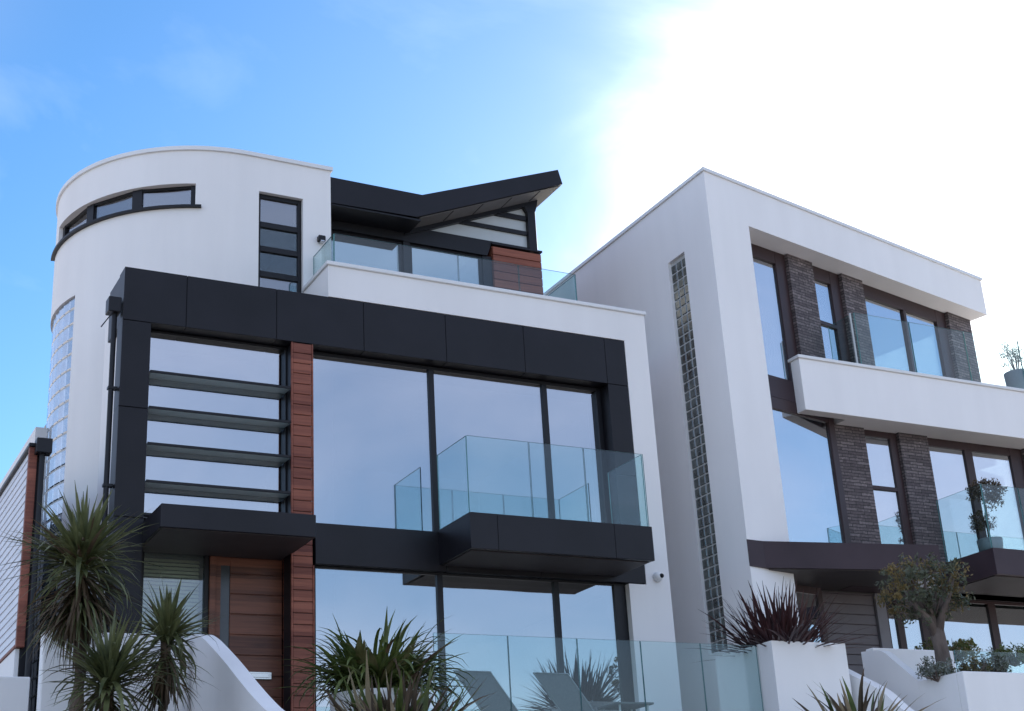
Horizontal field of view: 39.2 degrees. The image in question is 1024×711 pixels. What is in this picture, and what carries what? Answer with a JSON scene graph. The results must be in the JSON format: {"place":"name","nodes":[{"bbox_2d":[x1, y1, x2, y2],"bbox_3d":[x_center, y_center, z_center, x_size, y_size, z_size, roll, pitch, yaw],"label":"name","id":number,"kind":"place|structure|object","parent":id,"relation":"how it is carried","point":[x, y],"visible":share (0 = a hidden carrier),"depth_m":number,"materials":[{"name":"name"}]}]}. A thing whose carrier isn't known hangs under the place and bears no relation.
{"place":"outdoors","nodes":[
{"label":"outdoors","id":0,"kind":"place"},
{"bbox_2d":[0,0,1023,482],"label":"sky","id":1,"kind":"structure","parent":0,"point":[901,122],"materials":[{"name":"blue"}]},
{"bbox_3d":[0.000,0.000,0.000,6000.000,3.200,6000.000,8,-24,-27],"label":"ground","id":2,"kind":"structure","parent":0,"visible":0},
{"bbox_2d":[0,676,29,710],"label":"wall","id":3,"kind":"structure","parent":2,"relation":"on","point":[14,693],"depth_m":15.70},
{"bbox_2d":[0,437,52,696],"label":"boundary screen","id":4,"kind":"object","parent":2,"relation":"on","point":[21,492],"visible":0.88,"depth_m":17.78,"materials":[{"name":"grey metal"}]},
{"bbox_2d":[1,484,164,710],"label":"cordyline","id":5,"kind":"object","parent":2,"relation":"on","point":[79,550],"visible":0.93,"depth_m":14.73,"materials":[{"name":"green plant"}]},
{"bbox_2d":[36,631,183,710],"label":"garden wall","id":6,"kind":"structure","parent":2,"relation":"on","point":[45,690],"depth_m":15.44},
{"bbox_2d":[40,604,190,710],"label":"cordyline","id":7,"kind":"object","parent":2,"relation":"on","point":[107,665],"visible":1,"depth_m":13.88,"materials":[{"name":"green plant"}]},
{"bbox_2d":[121,568,224,710],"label":"cordyline","id":8,"kind":"object","parent":2,"relation":"on","point":[168,614],"visible":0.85,"depth_m":14.54,"materials":[{"name":"green plant"}]},
{"bbox_2d":[182,634,283,710],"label":"stair wall","id":9,"kind":"structure","parent":2,"relation":"on","point":[236,683],"depth_m":15.21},
{"bbox_2d":[0,146,681,710],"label":"house","id":10,"kind":"structure","parent":2,"relation":"on","point":[294,402],"depth_m":20.39,"materials":[{"name":"paint"}]},
{"bbox_2d":[51,186,200,260],"bbox_3d":[-6.021,-2.090,21.705,3.091,0.407,0.688,-15,-24,27],"label":"window","id":11,"kind":"structure","parent":10,"relation":"in","point":[141,200],"depth_m":21.37,"materials":[{"name":"clear glass"}]},
{"bbox_2d":[139,552,208,639],"bbox_3d":[-4.299,3.756,18.027,0.920,2.640,0.200,8,-24,-27],"label":"window","id":12,"kind":"structure","parent":10,"relation":"in","point":[205,558],"depth_m":18.43,"materials":[{"name":"glass"}]},
{"bbox_2d":[144,330,290,516],"bbox_3d":[-3.883,0.931,19.043,1.947,2.545,0.285,8,-24,-27],"label":"window","id":13,"kind":"structure","parent":10,"relation":"in","point":[217,423],"depth_m":19.12,"materials":[{"name":"clear glass"}]},
{"bbox_2d":[208,556,283,708],"bbox_3d":[-3.303,3.857,18.440,1.240,2.640,0.176,8,-24,-27],"label":"front door","id":14,"kind":"structure","parent":10,"relation":"in","point":[248,591],"depth_m":18.57,"materials":[{"name":"brown wood"}]},
{"bbox_2d":[258,193,301,292],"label":"window","id":15,"kind":"structure","parent":10,"relation":"in","point":[279,250],"depth_m":21.56,"materials":[{"name":"clear glass"}]},
{"bbox_2d":[331,230,402,271],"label":"window","id":16,"kind":"structure","parent":10,"relation":"in","point":[354,250],"depth_m":22.92,"materials":[{"name":"clear glass"}]},
{"bbox_2d":[410,244,482,284],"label":"window","id":17,"kind":"structure","parent":10,"relation":"in","point":[424,262],"depth_m":23.54,"materials":[{"name":"glass"}]},
{"bbox_2d":[311,351,610,531],"bbox_3d":[-0.697,1.407,20.776,4.790,2.525,0.074,8,-24,-27],"label":"window","id":18,"kind":"structure","parent":10,"relation":"in","point":[381,427],"depth_m":20.70,"materials":[{"name":"clear glass"}]},
{"bbox_2d":[312,565,635,710],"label":"window","id":19,"kind":"structure","parent":10,"relation":"in","point":[358,599],"depth_m":19.84,"materials":[{"name":"glass"}]},
{"bbox_2d":[329,688,420,710],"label":"bowl planter","id":20,"kind":"object","parent":2,"relation":"on","point":[332,708],"visible":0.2,"depth_m":15.08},
{"bbox_2d":[271,609,476,710],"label":"strap leaved plant","id":21,"kind":"object","parent":20,"relation":"in","point":[381,663],"visible":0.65,"depth_m":15.27,"materials":[{"name":"green plant"}]},
{"bbox_2d":[315,650,492,710],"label":"flax","id":22,"kind":"object","parent":2,"relation":"on","point":[370,701],"visible":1,"depth_m":14.15,"materials":[{"name":"green plant"}]},
{"bbox_2d":[433,633,763,710],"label":"glass balustrade","id":23,"kind":"object","parent":2,"relation":"on","point":[641,665],"visible":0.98,"depth_m":17.29,"materials":[{"name":"glass"}]},
{"bbox_2d":[543,167,1023,710],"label":"house","id":24,"kind":"structure","parent":2,"relation":"on","point":[837,419],"depth_m":24.15,"materials":[{"name":"paint"}]},
{"bbox_2d":[751,243,796,380],"bbox_3d":[4.319,-0.677,24.570,1.410,2.638,0.090,14,-27,-38],"label":"window","id":25,"kind":"structure","parent":24,"relation":"in","point":[777,325],"depth_m":24.79,"materials":[{"name":"glass"}]},
{"bbox_2d":[771,396,850,542],"bbox_3d":[4.814,1.985,23.308,1.657,2.515,0.090,14,-27,-38],"label":"window","id":26,"kind":"structure","parent":24,"relation":"in","point":[808,455],"depth_m":23.35,"materials":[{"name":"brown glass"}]},
{"bbox_2d":[795,584,828,642],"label":"window","id":27,"kind":"structure","parent":24,"relation":"in","point":[819,598],"depth_m":23.00,"materials":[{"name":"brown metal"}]},
{"bbox_2d":[812,265,850,361],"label":"window","id":28,"kind":"structure","parent":24,"relation":"in","point":[828,293],"depth_m":25.87,"materials":[{"name":"glass"}]},
{"bbox_2d":[822,591,891,676],"bbox_3d":[5.645,5.162,23.219,1.350,2.688,0.150,8,-24,-27],"label":"boarded door","id":29,"kind":"structure","parent":24,"relation":"in","point":[864,611],"depth_m":23.53,"materials":[{"name":"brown wood"}]},
{"bbox_2d":[864,429,912,543],"bbox_3d":[6.368,2.402,24.372,0.760,2.338,0.072,8,-24,-27],"label":"window","id":30,"kind":"structure","parent":24,"relation":"in","point":[882,448],"depth_m":24.44,"materials":[{"name":"blue glass"}]},
{"bbox_2d":[863,284,955,377],"bbox_3d":[7.559,0.298,27.081,2.710,2.988,0.094,14,-27,-38],"label":"window","id":31,"kind":"structure","parent":24,"relation":"in","point":[891,341],"depth_m":27.33,"materials":[{"name":"brown glass"}]},
{"bbox_2d":[885,596,1023,672],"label":"window","id":32,"kind":"structure","parent":24,"relation":"in","point":[989,623],"depth_m":24.77,"materials":[{"name":"glass"}]},
{"bbox_2d":[927,438,1023,561],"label":"window","id":33,"kind":"structure","parent":24,"relation":"in","point":[955,464],"depth_m":25.40,"materials":[{"name":"brown glass"}]},
{"bbox_2d":[965,477,1008,551],"bbox_3d":[8.029,2.706,24.117,0.720,1.372,0.717,-11,-23,20],"label":"topiary tree","id":34,"kind":"object","parent":24,"relation":"on","point":[985,543],"visible":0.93,"depth_m":24.02,"materials":[{"name":"green plant"}]},
{"bbox_2d":[997,339,1023,388],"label":"potted shrub","id":35,"kind":"object","parent":24,"relation":"on","point":[1013,377],"visible":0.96,"depth_m":27.29,"materials":[{"name":"green plant"}]},
{"bbox_2d":[715,640,851,710],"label":"planter","id":36,"kind":"object","parent":2,"relation":"on","point":[789,673],"visible":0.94,"depth_m":18.26,"materials":[{"name":"concrete"}]},
{"bbox_2d":[694,576,882,662],"bbox_3d":[3.420,3.456,18.922,2.477,1.046,2.322,8,-24,-27],"label":"flax","id":37,"kind":"object","parent":36,"relation":"on","point":[780,624],"visible":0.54,"depth_m":18.49,"materials":[{"name":"purple plant"}]},
{"bbox_2d":[794,669,941,710],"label":"flax","id":38,"kind":"object","parent":2,"relation":"on","point":[849,704],"visible":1,"depth_m":15.59,"materials":[{"name":"green plant"}]},
{"bbox_2d":[849,669,913,710],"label":"stair wall","id":39,"kind":"structure","parent":2,"relation":"on","point":[890,697],"depth_m":18.24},
{"bbox_2d":[861,650,923,710],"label":"stair wall","id":40,"kind":"structure","parent":2,"relation":"on","point":[893,670],"depth_m":19.15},
{"bbox_2d":[866,648,954,679],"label":"wall","id":41,"kind":"structure","parent":2,"relation":"on","point":[910,658],"depth_m":20.52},
{"bbox_2d":[914,637,982,662],"bbox_3d":[6.546,4.441,21.629,1.026,0.408,0.965,-7,-22,8],"label":"hedge","id":42,"kind":"object","parent":2,"relation":"on","point":[965,646],"visible":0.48,"depth_m":21.43,"materials":[{"name":"green plant"}]},
{"bbox_2d":[919,671,1023,710],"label":"planter","id":43,"kind":"object","parent":2,"relation":"on","point":[978,691],"visible":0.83,"depth_m":18.23,"materials":[{"name":"concrete"}]},
{"bbox_2d":[874,551,975,666],"bbox_3d":[5.511,3.496,19.069,1.400,1.855,1.365,8,-24,-27],"label":"olive tree","id":44,"kind":"object","parent":43,"relation":"in","point":[928,611],"visible":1,"depth_m":19.02,"materials":[{"name":"green plant"}]},
{"bbox_2d":[915,656,957,681],"bbox_3d":[5.449,4.030,18.481,0.570,0.338,0.529,-5,-21,3],"label":"shrub","id":45,"kind":"object","parent":43,"relation":"in","point":[933,670],"visible":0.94,"depth_m":18.41,"materials":[{"name":"green plant"}]},
{"bbox_2d":[954,656,992,671],"bbox_3d":[6.080,4.132,19.000,0.544,0.304,0.433,8,-24,-27],"label":"shrub","id":46,"kind":"object","parent":43,"relation":"in","point":[973,666],"visible":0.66,"depth_m":18.94,"materials":[{"name":"green plant"}]},
{"bbox_2d":[978,647,1012,672],"bbox_3d":[6.446,4.112,19.236,0.415,0.430,0.537,-21,-27,37],"label":"shrub","id":47,"kind":"object","parent":43,"relation":"in","point":[1000,666],"visible":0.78,"depth_m":19.22,"materials":[{"name":"green plant"}]},
{"bbox_2d":[954,650,1011,668],"bbox_3d":[7.969,5.271,21.396,3.370,1.660,0.060,8,-24,-27],"label":"glass balustrade","id":48,"kind":"object","parent":2,"relation":"on","point":[962,650],"visible":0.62,"depth_m":20.99,"materials":[{"name":"glass"}]},
{"bbox_2d":[986,641,1023,666],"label":"hedge","id":49,"kind":"object","parent":2,"relation":"on","point":[1018,659],"visible":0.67,"depth_m":22.04,"materials":[{"name":"green plant"}]},
{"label":"terrace","id":50,"kind":"structure","parent":0,"visible":0},
{"bbox_2d":[453,670,517,710],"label":"sun lounger","id":51,"kind":"object","parent":50,"relation":"on","point":[498,699],"visible":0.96,"depth_m":17.38,"materials":[{"name":"fabric"}]},
{"bbox_2d":[533,672,594,710],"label":"sun lounger","id":52,"kind":"object","parent":50,"relation":"on","point":[562,690],"visible":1,"depth_m":17.86,"materials":[{"name":"fabric"}]},
{"bbox_2d":[597,702,653,710],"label":"side table","id":53,"kind":"object","parent":50,"relation":"on","point":[630,706],"visible":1,"depth_m":17.91,"materials":[{"name":"metal"}]}
]}

